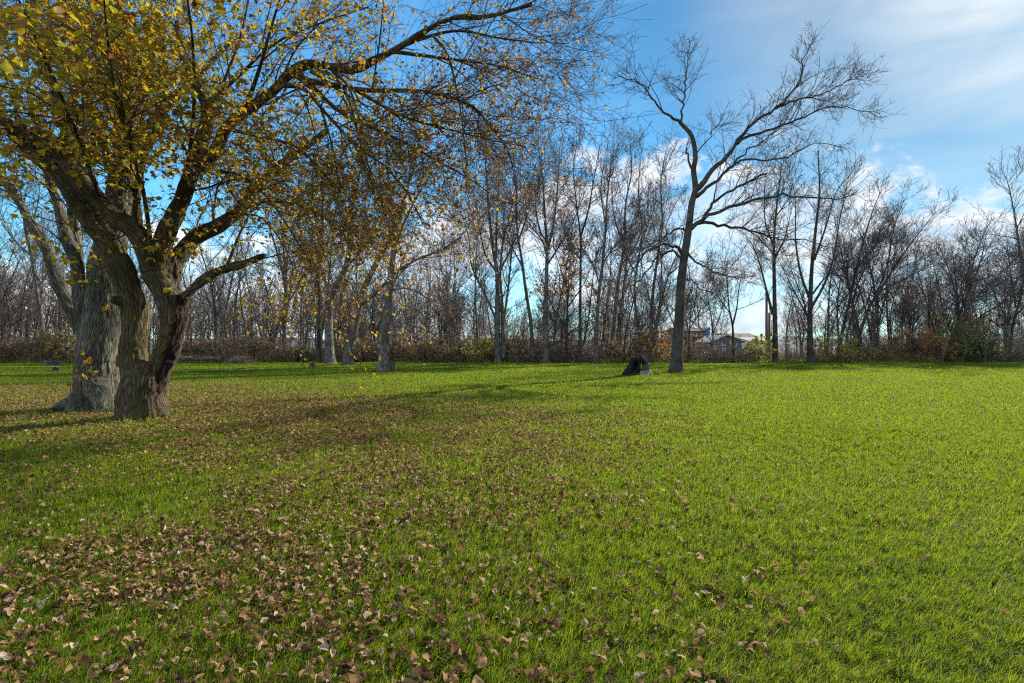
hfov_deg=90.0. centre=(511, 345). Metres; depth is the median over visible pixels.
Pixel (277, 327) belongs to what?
ash tree
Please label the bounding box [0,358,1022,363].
tall grass
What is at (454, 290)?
bare tree
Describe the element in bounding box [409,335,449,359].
shrub
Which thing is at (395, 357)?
undergrowth
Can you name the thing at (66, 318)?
bare tree
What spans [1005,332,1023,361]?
shrub
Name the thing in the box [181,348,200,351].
fallen log
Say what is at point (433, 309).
oak sapling
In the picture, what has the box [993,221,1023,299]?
bare tree
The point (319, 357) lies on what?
ash tree
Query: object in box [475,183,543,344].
bare tree
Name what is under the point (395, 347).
shrub
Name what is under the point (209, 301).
bare tree
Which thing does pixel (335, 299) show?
bare tree
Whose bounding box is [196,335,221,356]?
shrub
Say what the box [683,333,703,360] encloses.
shrub
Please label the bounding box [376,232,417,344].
bare tree
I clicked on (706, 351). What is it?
shrub
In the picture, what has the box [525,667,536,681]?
fallen leaf
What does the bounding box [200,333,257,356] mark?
shrub
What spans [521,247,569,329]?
bare tree
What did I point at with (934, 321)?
bare tree
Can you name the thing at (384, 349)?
ash tree
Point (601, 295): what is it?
bare tree
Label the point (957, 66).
sky
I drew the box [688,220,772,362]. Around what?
ash tree
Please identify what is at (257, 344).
shrub
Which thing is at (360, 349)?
shrub
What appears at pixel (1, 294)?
bare tree
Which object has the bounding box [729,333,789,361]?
shrub
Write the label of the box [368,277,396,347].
bare tree
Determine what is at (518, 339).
shrub
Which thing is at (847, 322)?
bare tree
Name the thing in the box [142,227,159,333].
bare tree
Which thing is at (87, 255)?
bare tree
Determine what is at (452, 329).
bare tree
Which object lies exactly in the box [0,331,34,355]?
shrub
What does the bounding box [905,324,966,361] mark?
shrub
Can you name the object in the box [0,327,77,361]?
shrub
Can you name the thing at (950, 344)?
shrub
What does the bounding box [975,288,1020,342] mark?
bare tree
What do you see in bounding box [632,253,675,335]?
bare tree
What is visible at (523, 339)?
shrub
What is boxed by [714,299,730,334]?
bare tree
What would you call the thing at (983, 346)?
ivy shrub
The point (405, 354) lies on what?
shrub
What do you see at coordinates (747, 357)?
shrub
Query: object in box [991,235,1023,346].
bare tree
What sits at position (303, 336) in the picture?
bare tree
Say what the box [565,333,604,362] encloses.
shrub
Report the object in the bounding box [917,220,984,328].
bare tree
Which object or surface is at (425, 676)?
fallen leaf
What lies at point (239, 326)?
bare tree
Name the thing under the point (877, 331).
bare tree
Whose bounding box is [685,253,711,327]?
bare tree
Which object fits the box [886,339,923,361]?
shrub
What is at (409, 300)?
bare tree
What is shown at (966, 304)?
bare tree
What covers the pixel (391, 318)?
bare tree
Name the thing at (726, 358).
shrub
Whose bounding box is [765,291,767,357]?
utility pole
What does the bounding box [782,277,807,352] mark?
bare tree
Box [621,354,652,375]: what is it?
charred stump
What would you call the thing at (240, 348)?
shrub
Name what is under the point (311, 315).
bare tree
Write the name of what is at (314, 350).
shrub
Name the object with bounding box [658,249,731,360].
ash tree
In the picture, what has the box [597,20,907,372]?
walnut tree
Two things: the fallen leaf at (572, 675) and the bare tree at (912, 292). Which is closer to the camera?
the fallen leaf at (572, 675)
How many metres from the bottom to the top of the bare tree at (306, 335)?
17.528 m
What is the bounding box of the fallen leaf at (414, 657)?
[409,650,419,664]
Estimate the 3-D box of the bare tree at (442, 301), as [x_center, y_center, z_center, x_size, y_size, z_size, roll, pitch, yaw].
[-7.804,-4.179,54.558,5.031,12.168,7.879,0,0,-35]
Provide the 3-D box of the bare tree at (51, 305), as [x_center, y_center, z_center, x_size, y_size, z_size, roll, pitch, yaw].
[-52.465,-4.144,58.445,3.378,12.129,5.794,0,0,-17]
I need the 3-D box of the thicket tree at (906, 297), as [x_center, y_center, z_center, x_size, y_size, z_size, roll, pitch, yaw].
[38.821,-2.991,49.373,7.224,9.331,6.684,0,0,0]
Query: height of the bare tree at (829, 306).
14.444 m
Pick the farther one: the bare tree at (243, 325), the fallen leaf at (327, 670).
the bare tree at (243, 325)
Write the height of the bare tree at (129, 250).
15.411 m
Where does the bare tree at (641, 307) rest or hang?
on the ground at (586, 353)
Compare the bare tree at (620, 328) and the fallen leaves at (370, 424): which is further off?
the bare tree at (620, 328)
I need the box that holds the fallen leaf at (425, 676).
[420,671,434,682]
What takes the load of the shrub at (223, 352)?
on the ground at (586, 353)
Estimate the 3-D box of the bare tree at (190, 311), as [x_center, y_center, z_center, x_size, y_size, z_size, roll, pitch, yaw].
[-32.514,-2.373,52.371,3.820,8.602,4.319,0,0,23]
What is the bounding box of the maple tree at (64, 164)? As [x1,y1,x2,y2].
[0,0,694,421]
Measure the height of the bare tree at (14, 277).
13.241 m
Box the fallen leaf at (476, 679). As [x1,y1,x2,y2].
[472,674,483,682]
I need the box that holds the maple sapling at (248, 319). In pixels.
[212,287,285,356]
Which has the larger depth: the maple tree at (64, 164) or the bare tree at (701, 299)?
the bare tree at (701, 299)
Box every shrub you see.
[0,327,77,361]
[0,330,40,361]
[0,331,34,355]
[8,322,75,361]
[16,338,68,360]
[16,340,60,356]
[33,325,75,360]
[50,337,77,360]
[148,337,191,358]
[157,330,218,355]
[181,341,214,356]
[182,340,225,356]
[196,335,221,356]
[196,335,235,354]
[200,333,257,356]
[213,332,269,360]
[214,334,253,355]
[223,339,258,358]
[240,331,294,359]
[241,331,292,359]
[244,344,272,358]
[266,341,313,361]
[267,338,295,360]
[289,347,312,360]
[293,340,315,360]
[308,329,344,356]
[334,331,378,361]
[337,337,379,361]
[361,338,393,361]
[364,328,419,358]
[371,334,399,359]
[390,335,431,358]
[393,332,453,361]
[397,345,417,359]
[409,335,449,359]
[416,330,471,362]
[434,335,473,362]
[456,330,500,362]
[457,350,477,361]
[462,335,513,358]
[481,332,528,360]
[491,332,529,360]
[505,344,533,362]
[509,331,553,358]
[518,338,551,360]
[529,334,572,357]
[531,334,570,360]
[549,345,577,362]
[561,339,585,361]
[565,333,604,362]
[568,338,605,360]
[587,343,618,357]
[598,336,646,361]
[600,342,626,360]
[604,326,664,361]
[635,329,671,360]
[666,326,735,362]
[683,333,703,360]
[695,339,745,362]
[700,343,722,361]
[713,337,754,361]
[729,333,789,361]
[735,349,755,361]
[770,332,815,361]
[800,330,871,362]
[848,343,875,360]
[849,340,885,358]
[861,344,901,360]
[862,323,934,358]
[869,339,899,355]
[885,323,934,359]
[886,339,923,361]
[889,341,933,359]
[890,331,957,359]
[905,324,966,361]
[923,336,967,358]
[928,315,986,362]
[929,315,966,361]
[950,309,996,360]
[963,330,1016,361]
[963,343,992,360]
[966,314,999,361]
[980,326,1023,361]
[986,342,1021,361]
[996,347,1023,361]
[1001,316,1019,361]
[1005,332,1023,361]
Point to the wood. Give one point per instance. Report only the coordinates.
(524, 327)
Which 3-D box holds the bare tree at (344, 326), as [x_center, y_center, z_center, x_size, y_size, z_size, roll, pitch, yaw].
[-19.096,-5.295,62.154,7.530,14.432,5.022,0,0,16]
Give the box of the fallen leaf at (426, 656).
[422,653,429,662]
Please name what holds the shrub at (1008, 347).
on the ground at (586, 353)
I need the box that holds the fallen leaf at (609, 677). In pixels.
[605,673,613,682]
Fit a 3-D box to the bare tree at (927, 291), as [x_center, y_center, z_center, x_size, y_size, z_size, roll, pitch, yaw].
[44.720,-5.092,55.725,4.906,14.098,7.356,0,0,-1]
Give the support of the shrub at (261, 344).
on the ground at (586, 353)
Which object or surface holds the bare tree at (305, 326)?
on the ground at (586, 353)
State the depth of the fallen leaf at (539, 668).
2.37 m
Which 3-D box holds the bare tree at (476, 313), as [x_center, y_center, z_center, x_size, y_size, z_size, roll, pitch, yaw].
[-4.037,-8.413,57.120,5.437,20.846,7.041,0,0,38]
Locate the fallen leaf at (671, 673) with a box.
[664,663,675,681]
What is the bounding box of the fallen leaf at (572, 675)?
[567,669,576,682]
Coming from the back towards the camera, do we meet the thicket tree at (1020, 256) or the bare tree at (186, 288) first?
the bare tree at (186, 288)
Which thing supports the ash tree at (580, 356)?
on the ground at (586, 353)
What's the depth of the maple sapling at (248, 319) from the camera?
48.50 m
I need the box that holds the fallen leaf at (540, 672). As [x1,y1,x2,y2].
[536,669,551,678]
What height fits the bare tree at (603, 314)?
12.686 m
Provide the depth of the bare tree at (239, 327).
72.78 m
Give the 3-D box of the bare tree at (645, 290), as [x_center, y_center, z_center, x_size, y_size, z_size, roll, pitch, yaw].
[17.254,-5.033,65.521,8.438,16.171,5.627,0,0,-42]
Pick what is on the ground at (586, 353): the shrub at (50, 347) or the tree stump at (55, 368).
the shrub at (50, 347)
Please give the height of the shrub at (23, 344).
4.323 m
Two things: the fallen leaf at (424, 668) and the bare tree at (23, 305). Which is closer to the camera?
the fallen leaf at (424, 668)
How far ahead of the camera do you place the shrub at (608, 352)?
48.92 m
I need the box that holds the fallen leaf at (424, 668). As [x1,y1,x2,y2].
[414,662,427,671]
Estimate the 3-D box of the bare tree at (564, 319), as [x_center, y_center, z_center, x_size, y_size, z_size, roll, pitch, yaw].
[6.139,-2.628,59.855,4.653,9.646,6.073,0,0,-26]
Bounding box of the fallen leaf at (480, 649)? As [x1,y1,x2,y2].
[476,645,484,655]
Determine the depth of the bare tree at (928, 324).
53.21 m
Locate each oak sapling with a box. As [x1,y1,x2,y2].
[403,281,479,359]
[524,231,611,360]
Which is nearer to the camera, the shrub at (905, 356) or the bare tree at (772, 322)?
the shrub at (905, 356)
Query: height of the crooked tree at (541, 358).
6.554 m
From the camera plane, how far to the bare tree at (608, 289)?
55.16 m
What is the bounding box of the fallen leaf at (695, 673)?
[688,668,701,677]
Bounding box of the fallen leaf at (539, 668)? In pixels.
[537,667,546,677]
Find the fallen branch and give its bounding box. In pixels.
[188,371,249,371]
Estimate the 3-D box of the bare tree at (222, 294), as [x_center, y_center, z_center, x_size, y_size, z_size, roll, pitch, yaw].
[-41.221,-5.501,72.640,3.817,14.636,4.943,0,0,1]
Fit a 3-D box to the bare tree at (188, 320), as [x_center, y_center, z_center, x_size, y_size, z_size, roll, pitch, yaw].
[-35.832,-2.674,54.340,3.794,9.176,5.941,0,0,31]
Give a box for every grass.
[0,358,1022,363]
[4,362,689,425]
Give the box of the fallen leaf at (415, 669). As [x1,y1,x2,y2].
[411,664,420,674]
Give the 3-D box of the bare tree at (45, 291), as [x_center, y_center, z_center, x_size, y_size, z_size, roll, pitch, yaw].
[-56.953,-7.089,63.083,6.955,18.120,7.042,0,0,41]
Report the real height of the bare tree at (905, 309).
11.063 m
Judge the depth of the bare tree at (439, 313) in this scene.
60.82 m
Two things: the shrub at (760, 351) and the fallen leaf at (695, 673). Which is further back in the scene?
the shrub at (760, 351)
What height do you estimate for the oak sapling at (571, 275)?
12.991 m
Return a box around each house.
[662,327,709,357]
[690,335,745,356]
[717,333,758,336]
[735,337,771,354]
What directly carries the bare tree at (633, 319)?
on the field
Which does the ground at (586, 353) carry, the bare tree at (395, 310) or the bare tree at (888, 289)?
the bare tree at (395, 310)
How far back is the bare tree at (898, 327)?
77.44 m
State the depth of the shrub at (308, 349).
48.04 m
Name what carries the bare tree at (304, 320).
on the ground at (586, 353)
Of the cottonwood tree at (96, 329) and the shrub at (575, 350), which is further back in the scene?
the shrub at (575, 350)
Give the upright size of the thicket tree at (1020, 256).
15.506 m
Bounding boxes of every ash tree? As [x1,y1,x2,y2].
[0,139,69,361]
[221,177,354,345]
[266,195,308,345]
[277,170,353,362]
[289,123,415,363]
[337,163,495,364]
[344,115,479,371]
[441,122,550,362]
[479,120,558,360]
[501,115,599,362]
[544,95,655,362]
[560,102,653,362]
[592,119,678,360]
[603,121,685,340]
[611,232,669,359]
[628,119,706,361]
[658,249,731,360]
[673,232,774,346]
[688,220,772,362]
[725,147,845,361]
[757,119,890,362]
[821,169,918,359]
[821,173,966,360]
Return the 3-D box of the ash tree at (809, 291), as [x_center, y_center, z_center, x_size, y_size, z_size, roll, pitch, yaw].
[27.278,-9.068,47.260,11.509,21.514,8.965,0,0,0]
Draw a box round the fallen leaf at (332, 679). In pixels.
[326,671,340,682]
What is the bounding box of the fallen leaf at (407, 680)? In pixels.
[402,678,416,682]
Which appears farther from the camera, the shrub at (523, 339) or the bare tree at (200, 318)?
the bare tree at (200, 318)
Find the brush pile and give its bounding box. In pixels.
[221,355,260,363]
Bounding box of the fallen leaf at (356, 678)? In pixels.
[349,674,364,682]
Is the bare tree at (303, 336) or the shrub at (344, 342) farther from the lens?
the bare tree at (303, 336)
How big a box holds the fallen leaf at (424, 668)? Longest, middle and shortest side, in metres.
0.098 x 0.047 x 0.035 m
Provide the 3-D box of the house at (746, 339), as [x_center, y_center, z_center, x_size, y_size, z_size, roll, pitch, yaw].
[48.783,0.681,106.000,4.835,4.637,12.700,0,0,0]
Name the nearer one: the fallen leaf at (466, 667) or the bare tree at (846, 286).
the fallen leaf at (466, 667)
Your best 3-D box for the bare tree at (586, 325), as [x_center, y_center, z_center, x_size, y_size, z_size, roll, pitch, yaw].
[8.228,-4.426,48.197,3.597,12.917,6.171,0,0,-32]
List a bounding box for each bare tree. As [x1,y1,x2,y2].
[0,208,56,326]
[0,210,28,325]
[0,210,54,333]
[0,215,33,302]
[0,227,25,317]
[0,238,19,329]
[0,239,61,342]
[0,248,32,319]
[0,248,35,339]
[0,265,44,346]
[0,269,31,328]
[0,271,29,337]
[0,273,43,339]
[6,208,68,342]
[6,242,65,339]
[7,236,54,346]
[9,266,27,347]
[11,220,64,341]
[13,195,62,317]
[24,253,49,343]
[25,219,68,341]
[27,264,62,339]
[30,267,69,334]
[33,286,71,337]
[34,293,65,331]
[38,191,90,346]
[38,272,76,340]
[40,225,88,287]
[45,274,71,344]
[52,264,85,322]
[53,202,91,274]
[57,261,86,345]
[59,233,91,271]
[128,201,163,305]
[128,221,153,284]
[132,254,156,309]
[138,219,157,352]
[139,272,190,328]
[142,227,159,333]
[143,286,159,338]
[147,291,157,353]
[152,241,213,314]
[154,290,198,337]
[156,224,213,341]
[157,206,241,343]
[180,239,244,342]
[181,253,204,340]
[181,260,231,338]
[181,283,218,343]
[182,238,237,359]
[182,289,204,334]
[183,266,211,339]
[192,243,253,350]
[192,259,217,340]
[196,267,231,347]
[200,206,266,339]
[202,208,270,336]
[211,293,247,337]
[213,255,228,334]
[216,284,251,341]
[218,224,272,345]
[223,280,256,340]
[224,230,265,345]
[224,303,248,339]
[230,226,310,347]
[230,300,253,336]
[235,274,288,338]
[243,239,281,335]
[248,286,282,339]
[250,261,277,341]
[253,278,272,342]
[268,246,325,349]
[278,290,312,345]
[281,289,311,344]
[288,246,315,344]
[289,183,348,337]
[290,283,324,346]
[293,271,338,332]
[297,223,344,327]
[298,299,311,344]
[304,271,334,327]
[308,249,347,335]
[319,227,382,339]
[321,246,344,339]
[321,248,371,343]
[328,246,366,336]
[333,245,381,337]
[343,256,383,342]
[345,273,400,342]
[351,278,379,343]
[355,258,394,342]
[360,247,393,343]
[361,186,445,349]
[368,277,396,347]
[372,253,405,337]
[375,293,397,340]
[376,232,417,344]
[377,292,404,336]
[386,225,418,347]
[392,279,425,332]
[393,259,445,359]
[398,272,429,345]
[399,246,438,352]
[408,244,440,344]
[416,247,458,342]
[419,236,460,354]
[426,234,448,342]
[427,208,465,332]
[430,212,482,340]
[430,239,471,344]
[431,227,483,350]
[431,257,473,348]
[432,277,460,335]
[441,250,493,341]
[448,302,470,345]
[450,280,477,338]
[454,291,472,347]
[455,182,494,339]
[457,242,494,345]
[459,236,505,342]
[463,275,494,341]
[470,290,506,339]
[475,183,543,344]
[483,240,517,336]
[512,250,559,341]
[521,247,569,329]
[532,198,593,349]
[539,218,610,348]
[539,271,590,348]
[540,260,588,356]
[548,293,577,342]
[550,286,576,353]
[556,246,629,351]
[557,229,625,348]
[561,294,595,344]
[565,293,593,343]
[569,230,627,346]
[582,243,617,351]
[582,275,617,347]
[583,218,641,346]
[591,204,660,347]
[592,286,623,345]
[599,241,663,340]
[601,250,648,338]
[605,296,633,350]
[616,247,674,332]
[617,291,643,339]
[623,284,644,340]
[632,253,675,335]
[632,283,664,348]
[636,278,669,342]
[659,278,703,346]
[670,261,715,334]
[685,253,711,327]
[699,284,722,334]
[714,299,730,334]
[716,307,730,332]
[760,239,832,340]
[760,300,783,341]
[776,268,814,354]
[778,300,804,347]
[779,270,816,350]
[781,261,820,349]
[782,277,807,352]
[802,226,867,360]
[807,191,880,347]
[814,268,857,344]
[816,229,877,352]
[817,259,872,351]
[822,228,870,359]
[822,234,890,344]
[825,277,863,349]
[826,238,898,346]
[830,203,904,349]
[831,277,881,350]
[842,222,895,347]
[854,253,930,343]
[860,230,924,346]
[861,193,906,350]
[867,273,896,337]
[875,265,928,338]
[876,245,927,334]
[882,270,938,342]
[882,290,906,345]
[883,305,910,343]
[889,259,937,342]
[890,248,943,342]
[905,289,956,337]
[908,238,955,336]
[911,254,948,333]
[911,294,972,337]
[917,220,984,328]
[919,291,971,338]
[926,264,993,331]
[934,242,976,332]
[935,254,996,343]
[941,200,1023,335]
[957,270,1004,329]
[958,145,1023,315]
[969,298,1012,345]
[975,274,1023,349]
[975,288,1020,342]
[976,278,1023,338]
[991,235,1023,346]
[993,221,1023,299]
[1001,284,1023,338]
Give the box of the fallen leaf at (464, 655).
[460,650,468,664]
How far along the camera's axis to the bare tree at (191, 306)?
61.16 m
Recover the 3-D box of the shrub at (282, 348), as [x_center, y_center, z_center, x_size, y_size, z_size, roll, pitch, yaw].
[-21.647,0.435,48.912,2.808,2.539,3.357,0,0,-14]
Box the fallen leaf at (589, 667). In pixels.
[585,666,596,671]
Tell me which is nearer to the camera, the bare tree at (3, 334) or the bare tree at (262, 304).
the bare tree at (3, 334)
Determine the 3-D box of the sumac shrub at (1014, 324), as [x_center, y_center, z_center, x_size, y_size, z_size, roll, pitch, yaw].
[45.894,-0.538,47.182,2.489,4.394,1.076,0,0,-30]
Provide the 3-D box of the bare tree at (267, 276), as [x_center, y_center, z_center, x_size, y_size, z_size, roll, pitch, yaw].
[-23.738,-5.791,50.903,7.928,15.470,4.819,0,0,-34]
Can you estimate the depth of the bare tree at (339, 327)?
55.91 m
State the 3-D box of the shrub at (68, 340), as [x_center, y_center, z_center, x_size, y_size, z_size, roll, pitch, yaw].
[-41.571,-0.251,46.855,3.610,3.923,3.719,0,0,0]
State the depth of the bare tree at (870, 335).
55.16 m
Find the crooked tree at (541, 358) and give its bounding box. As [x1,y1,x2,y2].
[530,301,590,362]
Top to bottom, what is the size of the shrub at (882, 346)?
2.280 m
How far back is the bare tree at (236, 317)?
69.81 m
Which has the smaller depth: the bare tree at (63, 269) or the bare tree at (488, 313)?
the bare tree at (63, 269)
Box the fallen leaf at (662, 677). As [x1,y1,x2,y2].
[659,674,666,680]
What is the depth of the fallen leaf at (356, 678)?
2.25 m
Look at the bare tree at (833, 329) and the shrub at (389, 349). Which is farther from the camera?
the bare tree at (833, 329)
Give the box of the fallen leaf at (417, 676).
[414,672,422,679]
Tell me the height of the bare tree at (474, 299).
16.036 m
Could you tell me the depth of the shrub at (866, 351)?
47.06 m
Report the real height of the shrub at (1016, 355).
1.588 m
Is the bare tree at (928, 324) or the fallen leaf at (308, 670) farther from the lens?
the bare tree at (928, 324)
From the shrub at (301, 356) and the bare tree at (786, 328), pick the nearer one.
the shrub at (301, 356)
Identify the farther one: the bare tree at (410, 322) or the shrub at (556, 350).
the bare tree at (410, 322)
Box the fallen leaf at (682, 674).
[679,666,688,682]
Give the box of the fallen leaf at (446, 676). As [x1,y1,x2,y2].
[443,671,454,682]
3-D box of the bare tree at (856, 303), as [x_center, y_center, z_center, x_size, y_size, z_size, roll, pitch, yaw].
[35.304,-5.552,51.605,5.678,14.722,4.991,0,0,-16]
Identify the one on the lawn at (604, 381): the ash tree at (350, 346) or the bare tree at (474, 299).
the ash tree at (350, 346)
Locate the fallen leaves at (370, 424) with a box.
[0,370,1023,676]
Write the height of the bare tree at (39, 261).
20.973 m
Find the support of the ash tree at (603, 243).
on the lawn at (604, 381)
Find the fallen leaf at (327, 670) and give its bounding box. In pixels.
[318,667,330,682]
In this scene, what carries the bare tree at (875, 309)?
on the ground at (586, 353)
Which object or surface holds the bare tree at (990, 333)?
on the ground at (586, 353)
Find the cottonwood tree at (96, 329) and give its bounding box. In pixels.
[0,0,260,412]
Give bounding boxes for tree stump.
[43,360,59,365]
[52,366,61,370]
[309,362,316,367]
[389,361,394,369]
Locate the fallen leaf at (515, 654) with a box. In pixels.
[513,651,517,662]
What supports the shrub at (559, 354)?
on the ground at (586, 353)
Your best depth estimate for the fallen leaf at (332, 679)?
2.32 m
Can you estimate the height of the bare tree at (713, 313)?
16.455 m
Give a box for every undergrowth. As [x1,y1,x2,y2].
[0,344,1020,362]
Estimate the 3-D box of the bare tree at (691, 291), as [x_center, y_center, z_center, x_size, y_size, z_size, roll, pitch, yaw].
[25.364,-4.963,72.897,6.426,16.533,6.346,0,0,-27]
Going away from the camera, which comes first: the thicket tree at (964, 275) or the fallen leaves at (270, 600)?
the fallen leaves at (270, 600)
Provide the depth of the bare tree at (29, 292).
75.43 m
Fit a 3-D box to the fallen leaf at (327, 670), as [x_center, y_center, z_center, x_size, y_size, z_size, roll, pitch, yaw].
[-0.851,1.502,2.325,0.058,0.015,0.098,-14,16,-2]
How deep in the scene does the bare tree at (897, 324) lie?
77.88 m
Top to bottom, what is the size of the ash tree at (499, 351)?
23.070 m
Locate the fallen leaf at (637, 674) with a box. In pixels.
[633,671,645,678]
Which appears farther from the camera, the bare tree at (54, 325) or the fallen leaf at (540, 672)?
the bare tree at (54, 325)
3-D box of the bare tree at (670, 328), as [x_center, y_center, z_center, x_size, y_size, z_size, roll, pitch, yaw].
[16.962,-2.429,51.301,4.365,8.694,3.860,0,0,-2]
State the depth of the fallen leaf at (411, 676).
2.36 m
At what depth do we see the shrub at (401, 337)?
49.47 m
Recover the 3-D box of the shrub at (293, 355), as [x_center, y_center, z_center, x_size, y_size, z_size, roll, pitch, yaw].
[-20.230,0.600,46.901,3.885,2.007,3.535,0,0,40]
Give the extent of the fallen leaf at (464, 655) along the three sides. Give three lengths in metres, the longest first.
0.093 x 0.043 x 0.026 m
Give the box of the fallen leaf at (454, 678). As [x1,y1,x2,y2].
[450,673,458,682]
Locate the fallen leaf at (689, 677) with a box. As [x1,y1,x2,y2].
[686,672,695,682]
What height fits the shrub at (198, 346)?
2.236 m
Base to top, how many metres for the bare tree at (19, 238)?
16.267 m
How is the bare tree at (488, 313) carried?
on the ground at (586, 353)
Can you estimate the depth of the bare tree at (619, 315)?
54.29 m
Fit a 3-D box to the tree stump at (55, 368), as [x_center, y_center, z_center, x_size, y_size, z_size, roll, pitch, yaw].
[-28.430,1.487,31.982,0.539,0.395,0.532,0,0,0]
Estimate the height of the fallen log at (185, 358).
0.422 m
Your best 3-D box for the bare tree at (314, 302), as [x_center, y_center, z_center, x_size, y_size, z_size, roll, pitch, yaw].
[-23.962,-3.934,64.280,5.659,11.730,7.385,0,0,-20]
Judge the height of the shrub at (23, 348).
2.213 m
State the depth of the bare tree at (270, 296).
73.26 m
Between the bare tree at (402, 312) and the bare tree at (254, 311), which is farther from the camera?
the bare tree at (402, 312)
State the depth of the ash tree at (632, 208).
49.91 m
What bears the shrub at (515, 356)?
on the ground at (586, 353)
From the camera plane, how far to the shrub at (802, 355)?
47.41 m
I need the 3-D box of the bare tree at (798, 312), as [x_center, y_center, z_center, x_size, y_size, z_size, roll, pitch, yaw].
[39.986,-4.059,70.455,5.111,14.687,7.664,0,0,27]
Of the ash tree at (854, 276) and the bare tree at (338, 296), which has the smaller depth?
the ash tree at (854, 276)
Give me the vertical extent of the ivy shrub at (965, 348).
4.515 m
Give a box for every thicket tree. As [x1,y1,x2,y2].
[865,265,970,358]
[900,211,1023,334]
[972,216,1023,349]
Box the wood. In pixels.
[0,266,1023,360]
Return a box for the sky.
[0,0,1023,340]
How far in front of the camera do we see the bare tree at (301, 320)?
50.36 m
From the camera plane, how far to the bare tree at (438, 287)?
57.83 m
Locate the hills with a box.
[16,336,1023,352]
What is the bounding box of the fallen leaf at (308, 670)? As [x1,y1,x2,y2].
[295,665,314,678]
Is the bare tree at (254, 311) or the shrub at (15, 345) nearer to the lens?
the shrub at (15, 345)
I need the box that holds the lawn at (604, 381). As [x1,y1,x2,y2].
[0,361,1023,682]
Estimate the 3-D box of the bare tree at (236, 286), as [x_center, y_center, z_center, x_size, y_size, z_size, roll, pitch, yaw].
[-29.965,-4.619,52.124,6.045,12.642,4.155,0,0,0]
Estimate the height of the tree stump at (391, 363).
0.713 m
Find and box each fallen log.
[179,356,219,360]
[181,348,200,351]
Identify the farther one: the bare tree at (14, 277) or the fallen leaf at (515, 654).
the bare tree at (14, 277)
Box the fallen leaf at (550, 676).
[547,671,562,682]
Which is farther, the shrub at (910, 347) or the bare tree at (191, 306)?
the bare tree at (191, 306)
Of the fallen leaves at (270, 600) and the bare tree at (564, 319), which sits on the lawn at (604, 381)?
the fallen leaves at (270, 600)
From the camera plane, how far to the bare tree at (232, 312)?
54.40 m
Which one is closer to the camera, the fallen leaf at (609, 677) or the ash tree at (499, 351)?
the fallen leaf at (609, 677)
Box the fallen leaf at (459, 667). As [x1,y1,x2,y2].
[456,663,466,675]
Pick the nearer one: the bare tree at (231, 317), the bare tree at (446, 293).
the bare tree at (446, 293)
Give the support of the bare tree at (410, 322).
on the ground at (586, 353)
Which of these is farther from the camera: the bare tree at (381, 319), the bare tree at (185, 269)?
the bare tree at (185, 269)
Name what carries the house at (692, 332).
on the ground at (586, 353)
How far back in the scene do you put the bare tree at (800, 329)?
70.11 m
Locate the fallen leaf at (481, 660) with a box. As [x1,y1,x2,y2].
[474,656,487,670]
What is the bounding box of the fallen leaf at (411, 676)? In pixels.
[408,667,415,678]
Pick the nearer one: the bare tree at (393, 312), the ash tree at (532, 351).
the ash tree at (532, 351)
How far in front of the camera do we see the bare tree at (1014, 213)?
52.20 m
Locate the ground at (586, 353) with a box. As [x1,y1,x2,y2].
[37,349,835,361]
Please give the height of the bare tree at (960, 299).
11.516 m
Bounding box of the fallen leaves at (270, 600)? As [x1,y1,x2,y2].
[0,462,1022,682]
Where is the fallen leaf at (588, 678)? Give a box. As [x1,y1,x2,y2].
[584,673,595,682]
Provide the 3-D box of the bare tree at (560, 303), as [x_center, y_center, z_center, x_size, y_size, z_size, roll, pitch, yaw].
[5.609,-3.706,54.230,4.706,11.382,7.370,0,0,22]
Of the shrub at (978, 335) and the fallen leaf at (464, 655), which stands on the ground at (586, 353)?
the shrub at (978, 335)
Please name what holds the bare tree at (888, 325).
on the field
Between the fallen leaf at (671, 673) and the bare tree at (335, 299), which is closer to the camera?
the fallen leaf at (671, 673)
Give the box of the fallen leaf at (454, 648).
[451,644,461,654]
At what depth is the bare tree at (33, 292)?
72.09 m
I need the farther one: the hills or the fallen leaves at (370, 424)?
the hills
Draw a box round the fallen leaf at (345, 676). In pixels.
[341,673,350,682]
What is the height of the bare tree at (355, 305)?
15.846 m
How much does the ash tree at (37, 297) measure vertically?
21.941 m
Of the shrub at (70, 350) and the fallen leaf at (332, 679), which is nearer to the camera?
the fallen leaf at (332, 679)
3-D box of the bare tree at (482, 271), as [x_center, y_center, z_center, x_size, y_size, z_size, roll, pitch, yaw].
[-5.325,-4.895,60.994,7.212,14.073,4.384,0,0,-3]
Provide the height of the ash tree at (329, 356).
20.506 m
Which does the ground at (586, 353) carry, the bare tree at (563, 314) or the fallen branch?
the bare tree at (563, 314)
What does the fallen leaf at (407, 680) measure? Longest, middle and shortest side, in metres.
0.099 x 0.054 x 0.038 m
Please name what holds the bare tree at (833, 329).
on the ground at (586, 353)
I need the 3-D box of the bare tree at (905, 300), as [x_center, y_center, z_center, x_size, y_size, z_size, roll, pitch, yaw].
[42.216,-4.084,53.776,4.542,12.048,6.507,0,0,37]
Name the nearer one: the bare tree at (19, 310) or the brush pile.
the brush pile
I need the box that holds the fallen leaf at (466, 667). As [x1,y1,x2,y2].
[461,659,468,674]
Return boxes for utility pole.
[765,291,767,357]
[768,313,770,358]

